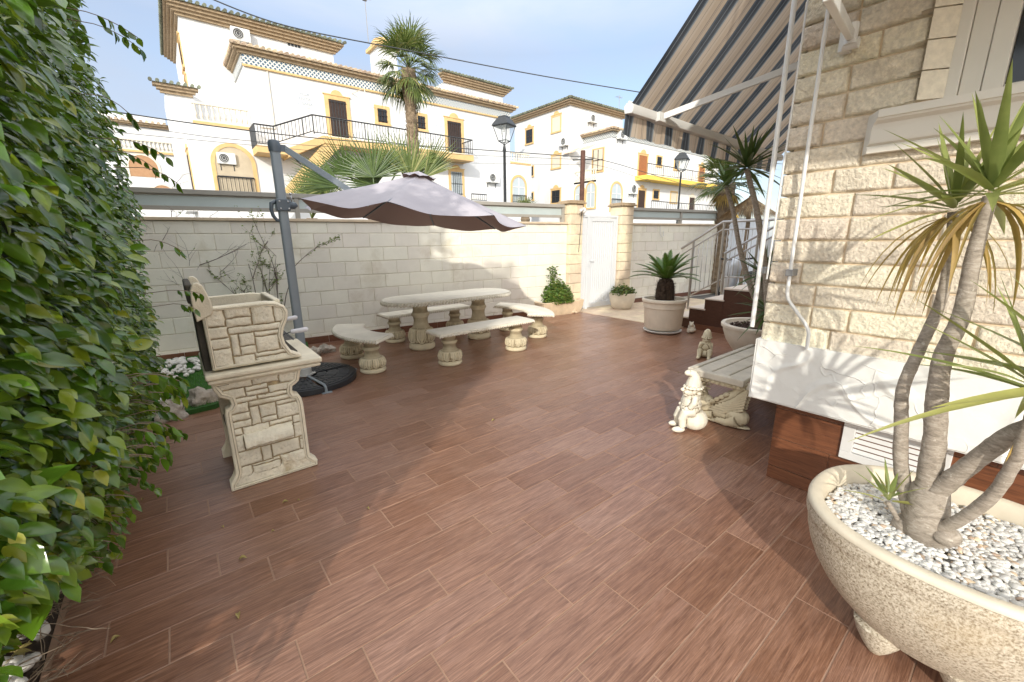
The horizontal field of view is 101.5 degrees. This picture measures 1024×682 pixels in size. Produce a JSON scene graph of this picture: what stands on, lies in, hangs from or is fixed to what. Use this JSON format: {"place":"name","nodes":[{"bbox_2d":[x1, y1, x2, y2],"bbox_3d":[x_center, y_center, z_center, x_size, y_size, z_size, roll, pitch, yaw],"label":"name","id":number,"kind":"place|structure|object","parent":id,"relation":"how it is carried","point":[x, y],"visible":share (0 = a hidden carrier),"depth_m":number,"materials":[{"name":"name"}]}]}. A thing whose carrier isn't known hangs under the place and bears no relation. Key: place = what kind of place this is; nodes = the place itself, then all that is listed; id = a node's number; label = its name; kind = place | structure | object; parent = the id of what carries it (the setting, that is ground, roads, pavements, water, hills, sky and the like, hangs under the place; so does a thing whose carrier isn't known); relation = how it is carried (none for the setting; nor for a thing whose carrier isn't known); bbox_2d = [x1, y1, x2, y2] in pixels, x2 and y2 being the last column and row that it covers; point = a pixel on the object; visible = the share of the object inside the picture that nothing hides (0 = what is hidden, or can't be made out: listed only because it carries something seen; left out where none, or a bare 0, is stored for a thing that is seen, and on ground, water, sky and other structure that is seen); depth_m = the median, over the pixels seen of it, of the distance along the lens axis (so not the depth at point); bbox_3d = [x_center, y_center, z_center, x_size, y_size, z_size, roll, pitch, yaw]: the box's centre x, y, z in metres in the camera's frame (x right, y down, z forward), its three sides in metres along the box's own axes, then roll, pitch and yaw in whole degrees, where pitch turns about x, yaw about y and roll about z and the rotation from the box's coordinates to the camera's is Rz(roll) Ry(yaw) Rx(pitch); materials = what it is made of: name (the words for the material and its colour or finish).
{"place":"outdoors","nodes":[
{"label":"outdoors","id":0,"kind":"place"},
{"bbox_2d":[88,112,189,216],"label":"pale house","id":1,"kind":"structure","parent":0,"point":[141,177],"depth_m":28.97,"materials":[{"name":"paint"}]},
{"bbox_2d":[126,153,161,177],"bbox_3d":[-25.427,-12.132,28.830,1.830,1.540,0.060,-11,18,-37],"label":"arched window","id":2,"kind":"structure","parent":1,"relation":"in","point":[140,172],"depth_m":28.82,"materials":[{"name":"ceramic"}]},
{"bbox_2d":[125,342,307,444],"bbox_3d":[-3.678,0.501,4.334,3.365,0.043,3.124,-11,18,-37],"label":"grass","id":3,"kind":"structure","parent":0,"point":[190,383],"depth_m":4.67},
{"bbox_2d":[0,0,203,681],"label":"hedge","id":4,"kind":"object","parent":3,"relation":"on","point":[79,368],"visible":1,"depth_m":1.09,"materials":[{"name":"green plant"}]},
{"bbox_2d":[144,173,257,285],"bbox_3d":[-4.412,-1.007,5.594,2.612,2.393,1.405,-11,18,-37],"label":"bare shrub","id":5,"kind":"object","parent":3,"relation":"on","point":[195,245],"visible":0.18,"depth_m":5.48,"materials":[{"name":"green plant"}]},
{"bbox_2d":[187,386,217,406],"bbox_3d":[-2.995,0.562,4.028,0.323,0.262,0.273,-11,18,-37],"label":"edging rock","id":6,"kind":"object","parent":3,"relation":"on","point":[199,396],"visible":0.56,"depth_m":3.96,"materials":[{"name":"stone"}]},
{"bbox_2d":[206,206,340,305],"bbox_3d":[-3.265,-0.962,5.877,1.058,2.145,1.534,11,18,40],"label":"bare shrub","id":7,"kind":"object","parent":3,"relation":"on","point":[274,271],"visible":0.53,"depth_m":5.74,"materials":[{"name":"brown plant"}]},
{"bbox_2d":[45,0,788,237],"label":"sky","id":8,"kind":"structure","parent":0,"point":[611,43],"materials":[{"name":"blue"}]},
{"bbox_2d":[214,0,638,92],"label":"overhead cable","id":9,"kind":"object","parent":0,"point":[415,51],"visible":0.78,"depth_m":10.71,"materials":[{"name":"black metal"}]},
{"bbox_2d":[39,312,942,681],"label":"patio floor","id":10,"kind":"structure","parent":0,"point":[561,502],"depth_m":2.17,"materials":[{"name":"tile"}]},
{"bbox_2d":[182,276,321,490],"bbox_3d":[-1.749,0.216,2.908,0.655,1.321,0.725,-11,18,-37],"label":"stone barbecue","id":11,"kind":"object","parent":10,"relation":"on","point":[253,362],"visible":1,"depth_m":2.65,"materials":[{"name":"stone"}]},
{"bbox_2d":[319,344,335,352],"bbox_3d":[-2.622,0.116,5.934,0.224,0.182,0.183,-11,18,-37],"label":"edging rock","id":12,"kind":"object","parent":10,"relation":"on","point":[325,348],"visible":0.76,"depth_m":5.89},
{"bbox_2d":[331,323,393,373],"bbox_3d":[-1.907,0.086,5.275,0.560,0.440,1.305,-11,18,-37],"label":"curved stone bench","id":13,"kind":"object","parent":10,"relation":"on","point":[354,337],"visible":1,"depth_m":5.00,"materials":[{"name":"stone"}]},
{"bbox_2d":[267,139,525,396],"bbox_3d":[-1.313,-0.872,4.807,2.728,2.512,2.603,5,15,20],"label":"cantilever parasol","id":14,"kind":"object","parent":10,"relation":"on","point":[417,198],"visible":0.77,"depth_m":4.35,"materials":[{"name":"fabric"}]},
{"bbox_2d":[377,303,469,342],"bbox_3d":[-1.382,-0.301,6.821,1.513,0.440,0.402,-11,18,-37],"label":"stone bench","id":15,"kind":"object","parent":10,"relation":"on","point":[396,330],"visible":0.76,"depth_m":6.50,"materials":[{"name":"stone"}]},
{"bbox_2d":[380,288,510,350],"bbox_3d":[-0.923,-0.338,6.334,2.101,0.735,0.862,-11,18,-37],"label":"stone table","id":16,"kind":"object","parent":10,"relation":"on","point":[419,339],"visible":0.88,"depth_m":5.98,"materials":[{"name":"stone"}]},
{"bbox_2d":[425,316,534,366],"bbox_3d":[-0.384,-0.011,5.605,1.513,0.440,0.402,-11,18,-37],"label":"stone bench","id":17,"kind":"object","parent":10,"relation":"on","point":[449,353],"visible":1,"depth_m":5.36,"materials":[{"name":"stone"}]},
{"bbox_2d":[493,302,554,337],"bbox_3d":[0.196,-0.329,6.868,0.640,0.440,1.511,-11,18,-37],"label":"curved stone bench","id":18,"kind":"object","parent":10,"relation":"on","point":[537,328],"visible":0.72,"depth_m":6.63,"materials":[{"name":"stone"}]},
{"bbox_2d":[534,298,583,315],"bbox_3d":[0.974,-0.713,8.711,1.134,0.292,0.378,-9,16,-31],"label":"stone trough","id":19,"kind":"object","parent":10,"relation":"on","point":[565,308],"visible":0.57,"depth_m":8.57,"materials":[{"name":"stone"}]},
{"bbox_2d":[541,266,574,304],"bbox_3d":[0.940,-1.159,8.587,0.782,0.771,0.620,-11,18,-37],"label":"jade shrub","id":20,"kind":"object","parent":19,"relation":"on","point":[563,293],"visible":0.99,"depth_m":8.46,"materials":[{"name":"green plant"}]},
{"bbox_2d":[556,200,586,299],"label":"gate pillar","id":21,"kind":"structure","parent":10,"relation":"on","point":[573,219],"depth_m":8.64,"materials":[{"name":"stone"}]},
{"bbox_2d":[643,327,681,334],"bbox_3d":[2.513,-0.183,6.997,0.610,0.048,0.610,-11,18,-37],"label":"saucer","id":22,"kind":"object","parent":10,"relation":"on","point":[661,332],"visible":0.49,"depth_m":6.80,"materials":[{"name":"white paint"}]},
{"bbox_2d":[642,295,687,331],"bbox_3d":[2.510,-0.459,6.929,0.712,0.515,0.712,-11,18,-37],"label":"round pot","id":23,"kind":"object","parent":22,"relation":"on","point":[663,316],"visible":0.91,"depth_m":6.69,"materials":[{"name":"ceramic"}]},
{"bbox_2d":[628,250,700,300],"bbox_3d":[2.468,-1.064,6.802,1.106,0.852,1.115,5,15,20],"label":"cycad","id":24,"kind":"object","parent":23,"relation":"on","point":[665,268],"visible":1,"depth_m":6.70,"materials":[{"name":"green plant"}]},
{"bbox_2d":[668,370,707,431],"bbox_3d":[1.449,0.479,3.397,0.301,0.511,0.218,0,14,1],"label":"garden gnome","id":25,"kind":"object","parent":10,"relation":"on","point":[689,413],"visible":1,"depth_m":3.35,"materials":[{"name":"stone"}]},
{"bbox_2d":[687,321,695,332],"bbox_3d":[2.955,-0.238,6.873,0.138,0.204,0.220,8,16,30],"label":"stone figurine","id":26,"kind":"object","parent":10,"relation":"on","point":[691,328],"visible":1,"depth_m":6.81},
{"bbox_2d":[696,329,712,359],"bbox_3d":[2.514,0.040,5.424,0.184,0.368,0.292,8,16,30],"label":"garden gnome","id":27,"kind":"object","parent":10,"relation":"on","point":[705,347],"visible":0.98,"depth_m":5.41,"materials":[{"name":"stone"}]},
{"bbox_2d":[688,344,754,429],"bbox_3d":[2.228,0.230,3.818,1.298,0.783,0.681,-11,18,-37],"label":"griffin bench","id":28,"kind":"object","parent":10,"relation":"on","point":[732,369],"visible":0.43,"depth_m":3.53,"materials":[{"name":"stone"}]},
{"bbox_2d":[682,282,770,333],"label":"entrance steps","id":29,"kind":"structure","parent":10,"relation":"on","point":[711,313],"depth_m":6.81,"materials":[{"name":"brown tile"}]},
{"bbox_2d":[681,218,783,308],"bbox_3d":[4.774,-1.311,7.637,0.048,1.844,3.718,-11,18,-37],"label":"steel railing","id":30,"kind":"object","parent":29,"relation":"on","point":[692,242],"visible":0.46,"depth_m":8.40,"materials":[{"name":"metal"}]},
{"bbox_2d":[720,226,775,293],"bbox_3d":[4.054,-1.423,6.718,0.040,1.456,1.279,-11,18,-37],"label":"steel railing","id":31,"kind":"object","parent":29,"relation":"on","point":[734,248],"visible":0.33,"depth_m":7.01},
{"bbox_2d":[721,317,762,349],"bbox_3d":[3.157,-0.001,5.385,0.880,0.455,0.880,-11,18,-37],"label":"bowl pot","id":32,"kind":"object","parent":10,"relation":"on","point":[733,331],"visible":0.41,"depth_m":5.25,"materials":[{"name":"beige stone"}]},
{"bbox_2d":[693,159,763,314],"bbox_3d":[2.444,-1.177,4.863,0.711,1.839,0.882,-7,15,-25],"label":"yucca","id":33,"kind":"object","parent":32,"relation":"in","point":[735,224],"visible":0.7,"depth_m":4.78,"materials":[{"name":"green plant"}]},
{"bbox_2d":[704,121,785,321],"bbox_3d":[2.200,-1.077,4.021,0.823,1.827,0.787,-2,14,-6],"label":"yucca","id":34,"kind":"object","parent":32,"relation":"in","point":[749,152],"visible":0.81,"depth_m":3.88,"materials":[{"name":"green plant"}]},
{"bbox_2d":[722,246,774,328],"bbox_3d":[2.661,-0.576,4.447,0.764,0.894,0.692,-7,15,-23],"label":"yucca","id":35,"kind":"object","parent":32,"relation":"in","point":[761,294],"visible":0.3,"depth_m":4.45,"materials":[{"name":"green plant"}]},
{"bbox_2d":[732,293,766,337],"bbox_3d":[2.597,-0.186,4.244,0.632,0.730,0.726,-11,18,-37],"label":"yucca","id":36,"kind":"object","parent":32,"relation":"in","point":[761,302],"visible":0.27,"depth_m":4.25,"materials":[{"name":"green plant"}]},
{"bbox_2d":[806,464,1023,681],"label":"planter","id":37,"kind":"object","parent":10,"relation":"on","point":[949,630],"visible":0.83,"depth_m":1.34,"materials":[{"name":"stone"}]},
{"bbox_2d":[825,483,1023,606],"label":"pebbles","id":38,"kind":"object","parent":37,"relation":"on","point":[993,545],"visible":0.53,"depth_m":1.45,"materials":[{"name":"gravel"}]},
{"bbox_2d":[844,59,1023,554],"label":"yucca","id":39,"kind":"object","parent":37,"relation":"in","point":[925,518],"visible":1,"depth_m":1.36,"materials":[{"name":"green plant"}]},
{"bbox_2d":[580,297,704,327],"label":"path","id":40,"kind":"structure","parent":0,"point":[635,312],"depth_m":8.92,"materials":[{"name":"tile"}]},
{"bbox_2d":[578,215,617,308],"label":"garden gate","id":41,"kind":"structure","parent":40,"relation":"on","point":[599,234],"depth_m":9.20,"materials":[{"name":"metal"}]},
{"bbox_2d":[609,292,635,309],"bbox_3d":[2.431,-0.896,9.234,0.570,0.360,0.570,-11,18,-37],"label":"round planter","id":42,"kind":"object","parent":40,"relation":"on","point":[622,302],"visible":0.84,"depth_m":9.03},
{"bbox_2d":[609,283,636,295],"bbox_3d":[2.428,-1.130,9.181,0.736,0.268,0.560,-11,18,-37],"label":"jade shrub","id":43,"kind":"object","parent":42,"relation":"in","point":[620,290],"visible":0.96,"depth_m":9.07,"materials":[{"name":"green plant"}]},
{"bbox_2d":[718,257,769,295],"bbox_3d":[4.544,-1.034,8.109,0.687,1.134,1.769,-3,14,-8],"label":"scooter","id":44,"kind":"object","parent":40,"relation":"on","point":[732,282],"visible":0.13,"depth_m":8.38,"materials":[{"name":"black metal"}]},
{"bbox_2d":[686,238,780,299],"bbox_3d":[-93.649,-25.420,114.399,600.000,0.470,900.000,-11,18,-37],"label":"ground","id":45,"kind":"structure","parent":0,"point":[713,295],"depth_m":11.55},
{"bbox_2d":[4,588,63,681],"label":"soil strip","id":46,"kind":"object","parent":45,"relation":"on","point":[35,646],"depth_m":1.66,"materials":[{"name":"soil"}]},
{"bbox_2d":[9,655,34,676],"bbox_3d":[-1.793,1.192,1.531,0.075,0.046,0.060,-19,31,-16],"label":"garden stone","id":47,"kind":"object","parent":46,"relation":"on","point":[26,663],"visible":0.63,"depth_m":1.53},
{"bbox_2d":[3,593,50,681],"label":"leaf litter","id":48,"kind":"object","parent":46,"relation":"on","point":[22,650],"visible":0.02,"depth_m":1.56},
{"bbox_2d":[34,621,50,640],"bbox_3d":[-1.898,1.165,1.682,0.080,0.053,0.057,20,35,24],"label":"garden stone","id":49,"kind":"object","parent":46,"relation":"on","point":[45,629],"visible":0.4,"depth_m":1.67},
{"bbox_2d":[152,399,188,422],"bbox_3d":[-3.082,0.637,3.760,0.270,0.268,0.240,-11,18,-37],"label":"edging rock","id":50,"kind":"object","parent":45,"relation":"on","point":[178,411],"visible":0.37,"depth_m":3.73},
{"bbox_2d":[285,157,345,218],"bbox_3d":[-4.338,-2.406,9.579,1.449,3.264,0.512,-9,16,-30],"label":"fan palm","id":51,"kind":"object","parent":45,"relation":"on","point":[320,193],"visible":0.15,"depth_m":9.22,"materials":[{"name":"green plant"}]},
{"bbox_2d":[148,0,530,221],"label":"white villa","id":52,"kind":"object","parent":45,"relation":"on","point":[275,78],"visible":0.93,"depth_m":21.44,"materials":[{"name":"paint"}]},
{"bbox_2d":[176,31,184,74],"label":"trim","id":53,"kind":"structure","parent":52,"relation":"in","point":[178,36],"depth_m":21.16,"materials":[{"name":"paint"}]},
{"bbox_2d":[185,143,194,188],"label":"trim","id":54,"kind":"structure","parent":52,"relation":"in","point":[186,148],"depth_m":19.81,"materials":[{"name":"paint"}]},
{"bbox_2d":[216,152,236,170],"bbox_3d":[-13.442,-8.451,19.720,0.750,0.780,0.185,-11,18,-37],"label":"air conditioner","id":55,"kind":"object","parent":52,"relation":"attached to","point":[226,158],"visible":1,"depth_m":19.63,"materials":[{"name":"white metal"}]},
{"bbox_2d":[230,25,250,43],"bbox_3d":[-13.913,-15.521,21.463,0.850,0.880,0.385,-11,18,-37],"label":"air conditioner","id":56,"kind":"object","parent":52,"relation":"attached to","point":[241,35],"visible":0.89,"depth_m":21.29,"materials":[{"name":"white metal"}]},
{"bbox_2d":[322,90,352,138],"bbox_3d":[-9.271,-12.047,22.360,1.420,2.450,0.100,-11,18,-37],"label":"door","id":57,"kind":"structure","parent":52,"relation":"in","point":[337,105],"depth_m":22.31,"materials":[{"name":"paint"}]},
{"bbox_2d":[374,104,390,125],"bbox_3d":[-7.357,-12.812,23.750,0.941,1.010,0.100,-11,18,-37],"label":"window","id":58,"kind":"structure","parent":52,"relation":"in","point":[382,116],"depth_m":23.72,"materials":[{"name":"paint"}]},
{"bbox_2d":[417,112,428,131],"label":"window","id":59,"kind":"structure","parent":52,"relation":"in","point":[422,121],"depth_m":25.27,"materials":[{"name":"paint"}]},
{"bbox_2d":[443,113,464,153],"bbox_3d":[-3.663,-13.128,26.711,1.520,2.606,0.100,-11,18,-37],"label":"door","id":60,"kind":"structure","parent":52,"relation":"in","point":[454,126],"depth_m":26.63,"materials":[{"name":"paint"}]},
{"bbox_2d":[448,165,465,196],"bbox_3d":[-3.615,-10.468,27.385,1.266,1.998,0.100,-11,18,-37],"label":"window","id":61,"kind":"structure","parent":52,"relation":"in","point":[456,175],"depth_m":27.38,"materials":[{"name":"paint"}]},
{"bbox_2d":[486,173,499,187],"bbox_3d":[-1.316,-11.119,28.918,0.950,0.900,0.385,-11,18,-37],"label":"air conditioner","id":62,"kind":"object","parent":52,"relation":"attached to","point":[493,178],"visible":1,"depth_m":28.73,"materials":[{"name":"white metal"}]},
{"bbox_2d":[510,175,526,202],"bbox_3d":[0.507,-11.062,30.631,1.591,2.110,0.100,-11,18,-37],"label":"arched window","id":63,"kind":"structure","parent":52,"relation":"in","point":[518,185],"depth_m":30.54,"materials":[{"name":"glass"}]},
{"bbox_2d":[118,217,567,359],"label":"garden wall","id":64,"kind":"structure","parent":45,"relation":"on","point":[359,271],"depth_m":6.46,"materials":[{"name":"brick"}]},
{"bbox_2d":[113,186,564,221],"bbox_3d":[-2.226,-2.076,6.545,7.740,0.345,0.100,-9,16,-31],"label":"windbreak panel","id":65,"kind":"object","parent":64,"relation":"on","point":[146,198],"visible":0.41,"depth_m":5.61,"materials":[{"name":"glass"}]},
{"bbox_2d":[285,127,458,219],"bbox_3d":[-2.929,-2.683,9.207,3.552,3.952,1.100,-5,15,-18],"label":"fan palm","id":66,"kind":"object","parent":45,"relation":"on","point":[366,172],"visible":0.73,"depth_m":8.76,"materials":[{"name":"green plant"}]},
{"bbox_2d":[369,13,445,158],"bbox_3d":[-3.330,-6.346,14.492,2.711,8.535,2.695,-11,18,-37],"label":"fan palm","id":67,"kind":"object","parent":45,"relation":"on","point":[411,91],"visible":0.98,"depth_m":13.70,"materials":[{"name":"green plant"}]},
{"bbox_2d":[492,115,515,201],"bbox_3d":[-0.219,-4.356,13.343,0.560,5.160,0.560,8,16,30],"label":"street lamp","id":68,"kind":"object","parent":45,"relation":"on","point":[503,122],"visible":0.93,"depth_m":12.81,"materials":[{"name":"black metal"}]},
{"bbox_2d":[512,195,535,221],"bbox_3d":[0.464,-3.571,14.586,1.212,3.025,1.132,-11,18,-37],"label":"fan palm","id":69,"kind":"object","parent":45,"relation":"on","point":[526,219],"visible":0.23,"depth_m":14.28,"materials":[{"name":"green plant"}]},
{"bbox_2d":[573,150,592,206],"bbox_3d":[2.981,-5.469,17.976,0.845,5.033,0.190,3,14,15],"label":"utility pole","id":70,"kind":"object","parent":45,"relation":"on","point":[582,174],"visible":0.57,"depth_m":17.52,"materials":[{"name":"brown wood"}]},
{"bbox_2d":[105,110,580,156],"bbox_3d":[-3.845,-6.728,14.251,15.061,0.213,1.160,-9,16,-29],"label":"overhead cable","id":71,"kind":"object","parent":70,"relation":"attached to","point":[322,138],"visible":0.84,"depth_m":13.09,"materials":[{"name":"rubber"}]},
{"bbox_2d":[106,121,580,159],"bbox_3d":[-3.890,-6.556,14.307,15.146,0.337,1.028,-8,16,-29],"label":"overhead cable","id":72,"kind":"object","parent":70,"relation":"attached to","point":[322,146],"visible":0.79,"depth_m":13.02,"materials":[{"name":"rubber"}]},
{"bbox_2d":[116,132,580,164],"bbox_3d":[-3.925,-6.412,14.334,15.238,0.251,0.866,-8,16,-28],"label":"overhead cable","id":73,"kind":"object","parent":70,"relation":"attached to","point":[310,150],"visible":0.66,"depth_m":12.45,"materials":[{"name":"rubber"}]},
{"bbox_2d":[607,202,636,288],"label":"gate pillar","id":74,"kind":"structure","parent":45,"relation":"on","point":[623,212],"depth_m":9.38,"materials":[{"name":"stone"}]},
{"bbox_2d":[510,95,738,234],"bbox_3d":[12.844,-16.208,43.681,24.636,13.350,12.258,-11,18,-37],"label":"corner villa","id":75,"kind":"object","parent":45,"relation":"on","point":[542,129],"visible":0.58,"depth_m":36.29,"materials":[{"name":"paint"}]},
{"bbox_2d":[525,124,533,145],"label":"window","id":76,"kind":"structure","parent":75,"relation":"in","point":[529,131],"depth_m":38.17,"materials":[{"name":"paint"}]},
{"bbox_2d":[550,111,561,133],"bbox_3d":[3.740,-18.571,35.466,0.100,1.703,1.314,-11,18,-37],"label":"window","id":77,"kind":"structure","parent":75,"relation":"in","point":[556,119],"depth_m":35.45,"materials":[{"name":"paint"}]},
{"bbox_2d":[550,151,561,169],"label":"window","id":78,"kind":"structure","parent":75,"relation":"in","point":[555,163],"depth_m":36.15,"materials":[{"name":"paint"}]},
{"bbox_2d":[550,185,561,203],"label":"window","id":79,"kind":"structure","parent":75,"relation":"in","point":[555,191],"depth_m":36.79,"materials":[{"name":"glass"}]},
{"bbox_2d":[558,137,568,149],"bbox_3d":[4.312,-16.511,35.012,0.385,0.930,0.900,-11,18,-37],"label":"air conditioner","id":80,"kind":"object","parent":75,"relation":"attached to","point":[563,142],"visible":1,"depth_m":34.80,"materials":[{"name":"white metal"}]},
{"bbox_2d":[574,184,584,206],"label":"arched window","id":81,"kind":"structure","parent":75,"relation":"in","point":[577,189],"depth_m":35.63,"materials":[{"name":"glass"}]},
{"bbox_2d":[585,181,596,209],"bbox_3d":[6.504,-12.046,34.588,0.100,2.200,1.199,-11,18,-37],"label":"arched window","id":82,"kind":"structure","parent":75,"relation":"in","point":[591,188],"depth_m":34.58,"materials":[{"name":"glass"}]},
{"bbox_2d":[587,113,597,127],"bbox_3d":[6.883,-18.814,35.677,1.000,0.930,0.385,-11,18,-37],"label":"air conditioner","id":83,"kind":"object","parent":75,"relation":"attached to","point":[593,118],"visible":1,"depth_m":35.48,"materials":[{"name":"white metal"}]},
{"bbox_2d":[591,146,604,172],"bbox_3d":[7.154,-15.067,34.863,0.100,1.920,1.330,-11,18,-37],"label":"window","id":84,"kind":"structure","parent":75,"relation":"in","point":[598,153],"depth_m":34.82,"materials":[{"name":"paint"}]},
{"bbox_2d":[609,181,622,211],"bbox_3d":[8.765,-12.112,35.075,1.714,2.450,0.100,-11,18,-37],"label":"arched window","id":85,"kind":"structure","parent":75,"relation":"in","point":[616,190],"depth_m":34.95,"materials":[{"name":"glass"}]},
{"bbox_2d":[617,130,626,143],"bbox_3d":[8.930,-16.555,33.951,1.000,0.930,0.385,-11,18,-37],"label":"air conditioner","id":86,"kind":"object","parent":75,"relation":"attached to","point":[621,136],"visible":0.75,"depth_m":33.69,"materials":[{"name":"white metal"}]},
{"bbox_2d":[629,184,637,197],"bbox_3d":[10.455,-12.947,36.064,0.900,1.080,0.385,-11,18,-37],"label":"air conditioner","id":87,"kind":"object","parent":75,"relation":"attached to","point":[633,189],"visible":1,"depth_m":35.83,"materials":[{"name":"white metal"}]},
{"bbox_2d":[636,185,646,207],"bbox_3d":[11.533,-12.739,37.207,1.364,2.146,0.090,-11,18,-37],"label":"door","id":88,"kind":"structure","parent":75,"relation":"in","point":[641,196],"depth_m":37.20,"materials":[{"name":"paint"}]},
{"bbox_2d":[637,149,648,175],"bbox_3d":[11.426,-15.500,36.461,1.564,2.227,0.090,-11,18,-37],"label":"door","id":89,"kind":"structure","parent":75,"relation":"in","point":[643,157],"depth_m":36.42,"materials":[{"name":"paint"}]},
{"bbox_2d":[652,189,659,199],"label":"window","id":90,"kind":"structure","parent":75,"relation":"in","point":[656,192],"depth_m":38.43,"materials":[{"name":"paint"}]},
{"bbox_2d":[670,191,677,203],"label":"window","id":91,"kind":"structure","parent":75,"relation":"in","point":[673,194],"depth_m":40.28,"materials":[{"name":"paint"}]},
{"bbox_2d":[688,193,695,209],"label":"door","id":92,"kind":"structure","parent":75,"relation":"in","point":[691,198],"depth_m":42.33,"materials":[{"name":"brown wood"}]},
{"bbox_2d":[629,223,716,302],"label":"garden wall","id":93,"kind":"structure","parent":45,"relation":"on","point":[647,238],"depth_m":10.37,"materials":[{"name":"brick"}]},
{"bbox_2d":[633,207,717,223],"bbox_3d":[4.222,-3.111,10.463,3.730,0.345,0.100,-9,16,-31],"label":"windbreak panel","id":94,"kind":"object","parent":93,"relation":"on","point":[679,215],"visible":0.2,"depth_m":10.29,"materials":[{"name":"beige metal"}]},
{"bbox_2d":[674,152,689,223],"bbox_3d":[8.517,-6.670,21.460,0.650,5.580,0.650,8,16,30],"label":"street lamp","id":95,"kind":"object","parent":45,"relation":"on","point":[682,156],"visible":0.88,"depth_m":20.91,"materials":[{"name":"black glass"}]},
{"bbox_2d":[687,155,769,292],"bbox_3d":[5.683,-3.346,11.216,2.037,4.100,2.029,-11,18,-37],"label":"fan palm","id":96,"kind":"object","parent":45,"relation":"on","point":[721,206],"visible":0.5,"depth_m":11.07,"materials":[{"name":"green plant"}]},
{"bbox_2d":[717,196,777,284],"bbox_3d":[5.731,-2.275,10.291,1.408,2.463,1.413,-11,18,-37],"label":"thatched parasol","id":97,"kind":"object","parent":45,"relation":"on","point":[744,208],"visible":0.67,"depth_m":9.96,"materials":[{"name":"wicker"}]},
{"bbox_2d":[727,218,769,285],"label":"white street gate","id":98,"kind":"structure","parent":45,"relation":"on","point":[732,236],"depth_m":12.02,"materials":[{"name":"metal"}]},
{"bbox_2d":[749,0,1023,504],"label":"stone house","id":99,"kind":"structure","parent":45,"relation":"on","point":[914,71],"depth_m":2.06,"materials":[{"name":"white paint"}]},
{"bbox_2d":[623,0,806,171],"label":"striped awning","id":100,"kind":"object","parent":99,"relation":"attached to","point":[715,77],"visible":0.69,"depth_m":3.40,"materials":[{"name":"fabric"}]},
{"bbox_2d":[750,0,796,326],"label":"drain pipe","id":101,"kind":"object","parent":99,"relation":"attached to","point":[761,270],"visible":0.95,"depth_m":2.35,"materials":[{"name":"metal"}]},
{"bbox_2d":[766,0,808,278],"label":"pole","id":102,"kind":"object","parent":99,"relation":"attached to","point":[794,91],"depth_m":2.24,"materials":[{"name":"metal"}]},
{"bbox_2d":[785,8,829,349],"bbox_3d":[1.596,-0.948,2.145,0.076,2.020,0.164,-11,18,-37],"label":"awning crank","id":103,"kind":"object","parent":99,"relation":"attached to","point":[790,272],"visible":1,"depth_m":2.21,"materials":[{"name":"white paint"}]},
{"bbox_2d":[822,0,860,55],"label":"bracket","id":104,"kind":"object","parent":99,"relation":"attached to","point":[849,39],"visible":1,"depth_m":1.78,"materials":[{"name":"metal"}]},
{"bbox_2d":[943,0,1023,97],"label":"window","id":105,"kind":"structure","parent":99,"relation":"in","point":[987,32],"depth_m":1.73,"materials":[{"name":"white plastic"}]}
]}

